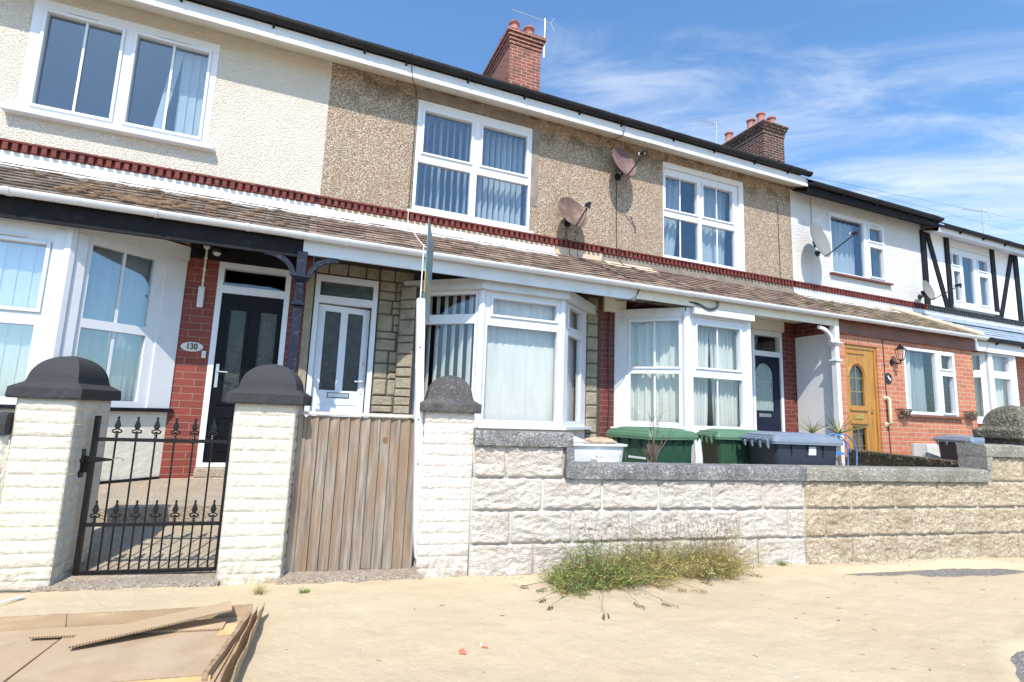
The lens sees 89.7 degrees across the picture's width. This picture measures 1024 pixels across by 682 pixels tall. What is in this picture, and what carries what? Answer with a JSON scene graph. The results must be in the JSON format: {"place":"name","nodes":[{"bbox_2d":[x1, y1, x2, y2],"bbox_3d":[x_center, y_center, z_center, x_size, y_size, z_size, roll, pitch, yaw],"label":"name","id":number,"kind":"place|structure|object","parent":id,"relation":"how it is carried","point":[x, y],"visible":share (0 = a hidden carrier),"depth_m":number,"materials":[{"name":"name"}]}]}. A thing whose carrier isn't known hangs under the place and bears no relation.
{"place":"outdoors","nodes":[
{"label":"outdoors","id":0,"kind":"place"},
{"bbox_2d":[0,478,223,589],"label":"path","id":1,"kind":"structure","parent":0,"point":[158,489],"depth_m":3.79,"materials":[{"name":"concrete"}]},
{"bbox_2d":[0,0,338,505],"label":"terraced house","id":2,"kind":"structure","parent":0,"point":[149,149],"depth_m":5.42,"materials":[{"name":"white paint"}]},
{"bbox_2d":[0,221,55,404],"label":"window","id":3,"kind":"structure","parent":2,"relation":"in","point":[25,250],"depth_m":4.52,"materials":[{"name":"white plastic"}]},
{"bbox_2d":[0,0,219,152],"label":"window","id":4,"kind":"structure","parent":2,"relation":"in","point":[197,137],"depth_m":5.52,"materials":[{"name":"white plastic"}]},
{"bbox_2d":[72,235,165,407],"bbox_3d":[-3.829,-0.216,5.030,0.164,1.710,0.993,-2,-9,29],"label":"window","id":5,"kind":"structure","parent":2,"relation":"in","point":[116,326],"depth_m":5.07,"materials":[{"name":"white plastic"}]},
{"bbox_2d":[180,342,202,351],"bbox_3d":[-3.387,0.060,5.446,0.210,0.104,0.014,5,-9,-22],"label":"house number","id":6,"kind":"object","parent":2,"relation":"attached to","point":[192,346],"visible":1,"depth_m":5.44,"materials":[{"name":"ceramic"}]},
{"bbox_2d":[196,245,210,307],"bbox_3d":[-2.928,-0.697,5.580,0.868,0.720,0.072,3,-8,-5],"label":"junction box","id":7,"kind":"object","parent":2,"relation":"attached to","point":[200,296],"visible":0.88,"depth_m":5.52,"materials":[{"name":"plastic"}]},
{"bbox_2d":[201,351,205,357],"bbox_3d":[-3.280,0.142,5.477,0.040,0.075,0.022,5,-9,-22],"label":"doorbell","id":8,"kind":"object","parent":2,"relation":"attached to","point":[203,354],"visible":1,"depth_m":5.47,"materials":[{"name":"plastic"}]},
{"bbox_2d":[212,247,222,255],"bbox_3d":[-3.204,-0.980,5.598,0.110,0.115,0.113,5,-9,-22],"label":"porch light","id":9,"kind":"object","parent":2,"relation":"attached to","point":[217,251],"visible":0.97,"depth_m":5.56,"materials":[{"name":"white plastic"}]},
{"bbox_2d":[203,293,283,461],"bbox_3d":[-2.910,0.396,5.608,0.616,1.810,0.115,5,-9,-22],"label":"door","id":10,"kind":"structure","parent":2,"relation":"in","point":[249,330],"depth_m":5.64,"materials":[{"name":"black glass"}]},
{"bbox_2d":[0,556,1023,681],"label":"sand","id":11,"kind":"structure","parent":0,"point":[729,628],"depth_m":2.76,"materials":[{"name":"beige sand"}]},
{"bbox_2d":[0,412,14,496],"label":"garden wall","id":12,"kind":"structure","parent":11,"relation":"on","point":[6,421],"depth_m":2.95,"materials":[{"name":"beige paint"}]},
{"bbox_2d":[0,595,23,603],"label":"paper scrap","id":13,"kind":"object","parent":11,"relation":"on","point":[18,597],"visible":1,"depth_m":2.75,"materials":[{"name":"white paper"}]},
{"bbox_2d":[31,571,218,592],"bbox_3d":[-2.270,1.488,3.142,0.951,0.109,0.377,4,-8,-13],"label":"doorstep strip","id":14,"kind":"object","parent":11,"relation":"on","point":[198,579],"visible":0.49,"depth_m":3.04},
{"bbox_2d":[0,603,264,681],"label":"cardboard tray","id":15,"kind":"object","parent":11,"relation":"on","point":[201,656],"visible":0.92,"depth_m":2.24,"materials":[{"name":"brown cardboard"}]},
{"bbox_2d":[29,618,227,638],"bbox_3d":[-1.804,1.365,2.437,0.815,0.009,0.124,4,-8,-14],"label":"cardboard strip","id":16,"kind":"object","parent":15,"relation":"on","point":[206,624],"visible":0.67,"depth_m":2.44,"materials":[{"name":"brown cardboard"}]},
{"bbox_2d":[68,601,231,648],"bbox_3d":[-1.676,1.329,2.430,0.621,0.062,0.132,7,-9,-31],"label":"cardboard strip","id":17,"kind":"object","parent":15,"relation":"on","point":[94,636],"visible":1,"depth_m":2.40,"materials":[{"name":"brown cardboard"}]},
{"bbox_2d":[246,582,269,594],"bbox_3d":[-1.474,1.440,3.021,0.146,0.087,0.154,-2,-9,30],"label":"grass tuft","id":18,"kind":"object","parent":11,"relation":"on","point":[258,590],"visible":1,"depth_m":3.01,"materials":[{"name":"beige plant"}]},
{"bbox_2d":[215,364,311,584],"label":"gate pillar","id":19,"kind":"structure","parent":11,"relation":"on","point":[270,401],"depth_m":3.25,"materials":[{"name":"white brick"}]},
{"bbox_2d":[72,416,232,574],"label":"iron gate","id":20,"kind":"structure","parent":19,"relation":"attached to","point":[87,464],"depth_m":3.20,"materials":[{"name":"metal"}]},
{"bbox_2d":[284,411,413,571],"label":"wooden gate","id":21,"kind":"structure","parent":19,"relation":"attached to","point":[351,505],"depth_m":3.48,"materials":[{"name":"brown wood"}]},
{"bbox_2d":[299,585,310,593],"bbox_3d":[-1.236,1.478,3.068,0.087,0.043,0.076,1,-8,9],"label":"weed tuft","id":22,"kind":"object","parent":11,"relation":"on","point":[304,591],"visible":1,"depth_m":3.06,"materials":[{"name":"green plant"}]},
{"bbox_2d":[276,559,421,584],"bbox_3d":[-1.062,1.573,3.425,0.890,0.108,0.379,4,-8,-13],"label":"doorstep strip","id":23,"kind":"object","parent":11,"relation":"on","point":[327,576],"visible":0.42,"depth_m":3.31,"materials":[{"name":"beige concrete"}]},
{"bbox_2d":[459,648,466,653],"bbox_3d":[-0.232,1.449,2.394,0.032,0.021,0.045,5,-9,-22],"label":"litter scrap","id":24,"kind":"object","parent":11,"relation":"on","point":[462,651],"visible":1,"depth_m":2.39,"materials":[{"name":"red plastic"}]},
{"bbox_2d":[285,556,1018,677],"bbox_3d":[2.192,1.679,3.305,7.165,0.082,2.195,5,-9,-22],"label":"sand debris","id":25,"kind":"object","parent":11,"relation":"on","point":[770,608],"visible":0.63,"depth_m":3.59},
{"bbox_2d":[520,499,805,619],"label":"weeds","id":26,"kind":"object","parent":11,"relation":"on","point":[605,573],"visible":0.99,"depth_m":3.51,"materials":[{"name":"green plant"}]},
{"bbox_2d":[777,558,789,565],"bbox_3d":[2.081,1.700,3.986,0.140,0.069,0.130,5,-9,-22],"label":"weed tuft","id":27,"kind":"object","parent":11,"relation":"on","point":[782,563],"visible":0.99,"depth_m":3.97,"materials":[{"name":"green plant"}]},
{"bbox_2d":[796,443,1023,563],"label":"garden wall","id":28,"kind":"structure","parent":11,"relation":"on","point":[972,505],"depth_m":4.39,"materials":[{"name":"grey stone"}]},
{"bbox_2d":[972,405,1023,444],"bbox_3d":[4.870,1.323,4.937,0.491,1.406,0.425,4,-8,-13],"label":"pillar cap","id":29,"kind":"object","parent":28,"relation":"on","point":[1003,425],"depth_m":4.94,"materials":[{"name":"stone"}]},
{"bbox_2d":[229,0,1023,326],"label":"sky","id":30,"kind":"structure","parent":0,"point":[919,99],"materials":[{"name":"blue"}]},
{"bbox_2d":[845,568,1023,681],"bbox_3d":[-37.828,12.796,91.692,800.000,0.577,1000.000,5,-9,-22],"label":"ground","id":31,"kind":"structure","parent":0,"point":[1017,659],"depth_m":4.10,"materials":[{"name":"concrete"}]},
{"bbox_2d":[0,356,120,591],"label":"gate pillar","id":32,"kind":"structure","parent":31,"relation":"on","point":[62,402],"depth_m":3.01,"materials":[{"name":"white brick"}]},
{"bbox_2d":[303,20,639,438],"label":"terraced house","id":33,"kind":"structure","parent":31,"relation":"on","point":[507,155],"depth_m":6.46,"materials":[{"name":"stone"}]},
{"bbox_2d":[309,304,369,416],"bbox_3d":[-2.026,0.489,6.038,0.592,1.810,0.105,7,-9,-29],"label":"door","id":34,"kind":"structure","parent":33,"relation":"in","point":[339,368],"depth_m":6.09,"materials":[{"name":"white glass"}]},
{"bbox_2d":[408,63,416,208],"bbox_3d":[-1.268,-2.611,6.445,0.026,1.852,0.448,2,-8,0],"label":"cable","id":35,"kind":"object","parent":33,"relation":"on","point":[413,142],"visible":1,"depth_m":6.58,"materials":[{"name":"black plastic"}]},
{"bbox_2d":[407,210,425,246],"bbox_3d":[-1.092,-1.270,6.045,0.039,0.909,0.949,7,-9,-30],"label":"cable","id":36,"kind":"object","parent":33,"relation":"attached to","point":[412,230],"visible":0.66,"depth_m":6.29,"materials":[{"name":"white plastic"}]},
{"bbox_2d":[411,290,478,418],"bbox_3d":[-0.780,0.191,6.260,0.898,1.590,0.181,-1,-8,19],"label":"window","id":37,"kind":"structure","parent":33,"relation":"in","point":[453,319],"depth_m":6.29,"materials":[{"name":"white plastic"}]},
{"bbox_2d":[407,99,533,233],"bbox_3d":[-0.539,-2.303,7.040,1.750,1.580,0.320,5,-9,-22],"label":"window","id":38,"kind":"structure","parent":33,"relation":"in","point":[475,167],"depth_m":7.05,"materials":[{"name":"white plastic"}]},
{"bbox_2d":[481,291,559,426],"bbox_3d":[0.098,0.228,6.288,1.046,1.590,0.169,5,-9,-22],"label":"window","id":39,"kind":"structure","parent":33,"relation":"in","point":[518,388],"depth_m":6.34,"materials":[{"name":"white plastic"}]},
{"bbox_2d":[512,8,554,57],"bbox_3d":[0.469,-6.789,11.335,1.013,1.039,0.204,5,-9,-22],"label":"tv aerial","id":40,"kind":"object","parent":33,"relation":"attached to","point":[540,22],"visible":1,"depth_m":11.42,"materials":[{"name":"metal"}]},
{"bbox_2d":[552,302,586,426],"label":"window","id":41,"kind":"structure","parent":33,"relation":"in","point":[571,334],"depth_m":7.05,"materials":[{"name":"white plastic"}]},
{"bbox_2d":[558,197,590,226],"bbox_3d":[0.914,-1.803,7.143,0.516,0.471,0.440,-2,-9,27],"label":"satellite dish","id":42,"kind":"object","parent":33,"relation":"attached to","point":[572,211],"visible":0.99,"depth_m":7.21,"materials":[{"name":"pink metal"}]},
{"bbox_2d":[566,226,629,278],"bbox_3d":[1.163,-1.270,7.089,0.936,0.925,0.057,-2,-9,27],"label":"cable","id":43,"kind":"object","parent":33,"relation":"attached to","point":[589,262],"visible":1,"depth_m":7.11,"materials":[{"name":"black plastic"}]},
{"bbox_2d":[575,208,627,278],"bbox_3d":[1.140,-1.308,6.956,0.837,1.010,0.387,-3,-9,33],"label":"cable","id":44,"kind":"object","parent":33,"relation":"attached to","point":[577,249],"visible":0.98,"depth_m":7.12,"materials":[{"name":"black plastic"}]},
{"bbox_2d":[467,429,806,576],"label":"garden wall","id":45,"kind":"structure","parent":31,"relation":"on","point":[524,484],"depth_m":3.74,"materials":[{"name":"white stone"}]},
{"bbox_2d":[599,114,846,465],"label":"terraced house","id":46,"kind":"structure","parent":31,"relation":"on","point":[696,213],"depth_m":7.91,"materials":[{"name":"beige brick"}]},
{"bbox_2d":[606,312,609,436],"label":"cable","id":47,"kind":"object","parent":46,"relation":"attached to","point":[608,374],"visible":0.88,"depth_m":7.32,"materials":[{"name":"plastic"}]},
{"bbox_2d":[612,147,646,180],"bbox_3d":[1.744,-2.657,7.570,0.566,0.505,0.435,-2,-9,28],"label":"satellite dish","id":48,"kind":"object","parent":46,"relation":"attached to","point":[624,162],"visible":1,"depth_m":7.66,"materials":[{"name":"pink metal"}]},
{"bbox_2d":[614,317,682,428],"bbox_3d":[1.960,0.414,7.300,0.987,1.620,0.214,-1,-9,22],"label":"window","id":49,"kind":"structure","parent":46,"relation":"in","point":[654,345],"depth_m":7.31,"materials":[{"name":"white plastic"}]},
{"bbox_2d":[608,126,706,290],"bbox_3d":[2.028,-1.917,7.360,1.377,2.506,0.362,-1,-9,22],"label":"cable","id":50,"kind":"object","parent":46,"relation":"hanging from","point":[616,229],"visible":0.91,"depth_m":7.60,"materials":[{"name":"black plastic"}]},
{"bbox_2d":[634,301,716,308],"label":"cable","id":51,"kind":"object","parent":46,"relation":"attached to","point":[689,301],"visible":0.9,"depth_m":7.16,"materials":[{"name":"black plastic"}]},
{"bbox_2d":[635,301,718,310],"bbox_3d":[2.287,-0.523,7.153,1.216,0.183,0.172,2,-8,3],"label":"cable","id":52,"kind":"object","parent":46,"relation":"attached to","point":[691,302],"visible":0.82,"depth_m":7.17,"materials":[{"name":"black plastic"}]},
{"bbox_2d":[662,168,745,271],"bbox_3d":[3.088,-1.941,8.496,1.700,1.505,0.299,5,-9,-22],"label":"window","id":53,"kind":"structure","parent":46,"relation":"in","point":[708,217],"depth_m":8.51,"materials":[{"name":"white plastic"}]},
{"bbox_2d":[690,317,747,429],"bbox_3d":[2.879,0.452,7.326,1.096,1.620,0.227,5,-9,-22],"label":"window","id":54,"kind":"structure","parent":46,"relation":"in","point":[727,340],"depth_m":7.37,"materials":[{"name":"white plastic"}]},
{"bbox_2d":[755,356,780,431],"bbox_3d":[4.205,1.113,8.479,0.566,1.712,0.051,5,-9,-22],"label":"door","id":55,"kind":"structure","parent":46,"relation":"in","point":[767,376],"depth_m":8.52,"materials":[{"name":"blue glass"}]},
{"bbox_2d":[776,201,780,277],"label":"cable","id":56,"kind":"object","parent":46,"relation":"on","point":[778,235],"visible":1,"depth_m":8.99,"materials":[{"name":"plastic"}]},
{"bbox_2d":[813,177,1023,220],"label":"cable","id":57,"kind":"object","parent":46,"relation":"attached to","point":[911,197],"visible":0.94,"depth_m":11.55,"materials":[{"name":"black plastic"}]},
{"bbox_2d":[721,112,988,465],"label":"terraced house","id":58,"kind":"structure","parent":31,"relation":"on","point":[868,280],"depth_m":9.22,"materials":[{"name":"white brick"}]},
{"bbox_2d":[697,118,723,142],"bbox_3d":[5.565,-5.748,14.387,0.780,1.000,0.299,3,-8,-4],"label":"tv aerial","id":59,"kind":"object","parent":58,"relation":"attached to","point":[711,124],"visible":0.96,"depth_m":14.42,"materials":[{"name":"metal"}]},
{"bbox_2d":[810,223,858,256],"bbox_3d":[5.385,-1.773,8.872,0.522,0.660,0.929,3,-8,-7],"label":"satellite dish","id":60,"kind":"object","parent":58,"relation":"attached to","point":[820,242],"visible":1,"depth_m":9.02,"materials":[{"name":"white metal"}]},
{"bbox_2d":[828,211,893,285],"bbox_3d":[6.561,-1.732,9.875,1.700,1.210,0.337,5,-9,-22],"label":"window","id":61,"kind":"structure","parent":58,"relation":"in","point":[842,259],"depth_m":9.90,"materials":[{"name":"white plastic"}]},
{"bbox_2d":[846,348,877,451],"bbox_3d":[5.654,1.139,8.335,0.676,2.021,0.135,5,-9,-22],"label":"door","id":62,"kind":"structure","parent":58,"relation":"in","point":[856,359],"depth_m":8.38,"materials":[{"name":"brown wood"}]},
{"bbox_2d":[882,340,890,451],"bbox_3d":[6.201,1.054,8.500,0.050,2.160,0.012,5,-9,-22],"label":"cable","id":63,"kind":"object","parent":58,"relation":"attached to","point":[886,395],"visible":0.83,"depth_m":8.52,"materials":[{"name":"plastic"}]},
{"bbox_2d":[883,396,892,426],"bbox_3d":[6.174,1.150,8.438,0.075,0.505,0.095,5,-9,-22],"label":"grab rail","id":64,"kind":"object","parent":58,"relation":"attached to","point":[887,424],"visible":1,"depth_m":8.41,"materials":[{"name":"beige plastic"}]},
{"bbox_2d":[886,373,891,383],"bbox_3d":[6.291,0.626,8.592,0.170,0.190,0.016,5,-9,-22],"label":"number plaque","id":65,"kind":"object","parent":58,"relation":"attached to","point":[888,378],"visible":1,"depth_m":8.59,"materials":[{"name":"black plastic"}]},
{"bbox_2d":[890,344,906,364],"bbox_3d":[6.464,0.227,8.605,0.176,0.355,0.214,5,-9,-22],"label":"wall lantern","id":66,"kind":"object","parent":58,"relation":"attached to","point":[899,347],"depth_m":8.56,"materials":[{"name":"black metal"}]},
{"bbox_2d":[897,408,911,418],"bbox_3d":[6.544,1.206,8.552,0.304,0.188,0.154,5,-9,-22],"label":"wall basket","id":67,"kind":"object","parent":58,"relation":"attached to","point":[904,413],"depth_m":8.54,"materials":[{"name":"black metal"}]},
{"bbox_2d":[911,443,940,458],"bbox_3d":[7.025,1.874,8.722,0.730,0.260,0.051,5,-9,-22],"label":"meter box","id":68,"kind":"object","parent":58,"relation":"attached to","point":[928,450],"visible":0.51,"depth_m":8.68,"materials":[{"name":"white plastic"}]},
{"bbox_2d":[903,347,964,419],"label":"window","id":69,"kind":"structure","parent":58,"relation":"in","point":[914,380],"depth_m":9.14,"materials":[{"name":"white plastic"}]},
{"bbox_2d":[918,280,961,299],"bbox_3d":[8.123,-0.997,9.931,0.396,0.410,0.810,3,-8,-8],"label":"satellite dish","id":70,"kind":"object","parent":58,"relation":"attached to","point":[928,290],"visible":1,"depth_m":10.07,"materials":[{"name":"grey metal"}]},
{"bbox_2d":[962,411,977,420],"bbox_3d":[8.267,1.343,9.240,0.305,0.191,0.160,5,-9,-22],"label":"wall basket","id":71,"kind":"object","parent":58,"relation":"attached to","point":[968,414],"depth_m":9.23,"materials":[{"name":"black metal"}]},
{"bbox_2d":[919,221,1023,426],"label":"terraced house","id":72,"kind":"structure","parent":31,"relation":"on","point":[983,269],"depth_m":10.80,"materials":[{"name":"white paint"}]},
{"bbox_2d":[950,248,998,315],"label":"window","id":73,"kind":"structure","parent":72,"relation":"in","point":[957,268],"depth_m":11.11,"materials":[{"name":"white plastic"}]},
{"bbox_2d":[961,208,990,233],"bbox_3d":[12.556,-3.045,13.875,0.729,1.230,0.250,1,-8,7],"label":"tv aerial","id":74,"kind":"object","parent":72,"relation":"attached to","point":[981,215],"visible":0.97,"depth_m":13.92,"materials":[{"name":"metal"}]},
{"bbox_2d":[972,352,989,421],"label":"window","id":75,"kind":"structure","parent":72,"relation":"in","point":[978,358],"depth_m":9.94,"materials":[{"name":"white plastic"}]},
{"bbox_2d":[991,353,1015,407],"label":"window","id":76,"kind":"structure","parent":72,"relation":"in","point":[999,376],"depth_m":10.15,"materials":[{"name":"white plastic"}]},
{"bbox_2d":[853,188,1021,233],"bbox_3d":[28.359,-3.467,22.998,51.739,6.845,0.158,7,-9,-31],"label":"cable","id":77,"kind":"object","parent":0,"point":[928,208],"visible":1,"depth_m":10.96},
{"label":"yard","id":78,"kind":"structure","parent":0,"visible":0},
{"bbox_2d":[413,375,481,577],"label":"gate pillar","id":79,"kind":"structure","parent":78,"relation":"on","point":[450,407],"depth_m":3.52,"materials":[{"name":"brick"}]},
{"bbox_2d":[412,218,433,558],"bbox_3d":[-0.700,0.316,3.872,0.132,2.370,0.611,4,-8,-12],"label":"sale board","id":80,"kind":"object","parent":79,"relation":"attached to","point":[422,307],"visible":0.97,"depth_m":3.60,"materials":[{"name":"white wood"}]},
{"bbox_2d":[573,443,627,461],"bbox_3d":[0.598,1.290,4.232,0.610,0.897,0.370,5,-8,-18],"label":"basin","id":81,"kind":"object","parent":78,"relation":"on","point":[585,452],"visible":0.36,"depth_m":4.14,"materials":[{"name":"white ceramic"}]},
{"bbox_2d":[574,436,588,442],"bbox_3d":[0.457,0.808,4.273,0.265,0.056,0.257,5,-9,-22],"label":"plastic sheet","id":82,"kind":"object","parent":81,"relation":"on","point":[577,440],"visible":0.24,"depth_m":4.19,"materials":[{"name":"white plastic"}]},
{"bbox_2d":[582,436,616,443],"bbox_3d":[0.745,0.851,4.348,0.332,0.087,0.160,5,-9,-22],"label":"sack","id":83,"kind":"object","parent":81,"relation":"in","point":[598,440],"visible":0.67,"depth_m":4.28,"materials":[{"name":"beige fabric"}]},
{"bbox_2d":[606,426,698,462],"bbox_3d":[1.421,1.386,5.173,0.777,1.029,0.620,7,-10,-34],"label":"wheeled bin","id":84,"kind":"object","parent":78,"relation":"on","point":[677,446],"visible":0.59,"depth_m":4.99,"materials":[{"name":"green plastic"}]},
{"bbox_2d":[691,432,702,462],"bbox_3d":[2.445,1.686,6.798,0.120,0.960,0.090,5,-9,-22],"label":"white post stub","id":85,"kind":"object","parent":78,"relation":"on","point":[697,450],"visible":0.18,"depth_m":6.79,"materials":[{"name":"paint"}]},
{"bbox_2d":[694,428,758,463],"bbox_3d":[2.506,1.513,5.794,0.777,1.029,0.620,2,-8,0],"label":"wheeled bin","id":86,"kind":"object","parent":78,"relation":"on","point":[722,446],"visible":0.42,"depth_m":5.58,"materials":[{"name":"green plastic"}]},
{"bbox_2d":[739,431,842,464],"bbox_3d":[2.807,1.444,5.215,0.777,1.029,0.620,3,-8,-4],"label":"wheeled bin","id":87,"kind":"object","parent":78,"relation":"on","point":[783,448],"visible":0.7,"depth_m":5.00,"materials":[{"name":"black plastic"}]},
{"bbox_2d":[792,414,831,432],"bbox_3d":[4.207,1.655,7.265,0.531,1.281,0.388,3,-8,-5],"label":"spiky plant","id":88,"kind":"object","parent":78,"relation":"on","point":[812,430],"visible":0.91,"depth_m":7.30,"materials":[{"name":"plant"}]},
{"bbox_2d":[828,433,857,465],"bbox_3d":[3.634,1.546,5.716,0.477,1.029,0.128,5,-9,-22],"label":"wire stand","id":89,"kind":"object","parent":78,"relation":"on","point":[839,452],"visible":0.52,"depth_m":5.79,"materials":[{"name":"blue metal"}]},
{"bbox_2d":[820,410,871,465],"bbox_3d":[4.742,1.630,7.260,0.611,1.369,0.717,0,-8,12],"label":"spiky plant","id":90,"kind":"object","parent":78,"relation":"on","point":[838,430],"visible":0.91,"depth_m":7.31,"materials":[{"name":"plant"}]},
{"bbox_2d":[848,449,958,466],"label":"dividing wall","id":91,"kind":"structure","parent":78,"relation":"on","point":[869,458],"depth_m":6.89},
{"bbox_2d":[933,435,984,460],"bbox_3d":[7.323,2.034,8.227,0.777,1.029,0.620,4,-8,-12],"label":"wheeled bin","id":92,"kind":"object","parent":78,"relation":"on","point":[947,444],"visible":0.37,"depth_m":8.25,"materials":[{"name":"black plastic"}]},
{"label":"soil bed","id":93,"kind":"structure","parent":0,"visible":0},
{"bbox_2d":[591,458,614,461],"bbox_3d":[0.711,0.942,4.022,0.150,0.047,0.140,4,-8,-13],"label":"white box","id":94,"kind":"object","parent":93,"relation":"on","point":[603,459],"visible":0.5,"depth_m":3.96,"materials":[{"name":"plastic"}]},
{"bbox_2d":[618,406,695,462],"bbox_3d":[1.187,0.768,4.181,0.755,0.526,0.205,4,-8,-14],"label":"dry shrub","id":95,"kind":"object","parent":93,"relation":"on","point":[653,456],"visible":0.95,"depth_m":4.13,"materials":[{"name":"brown plant"}]}
]}

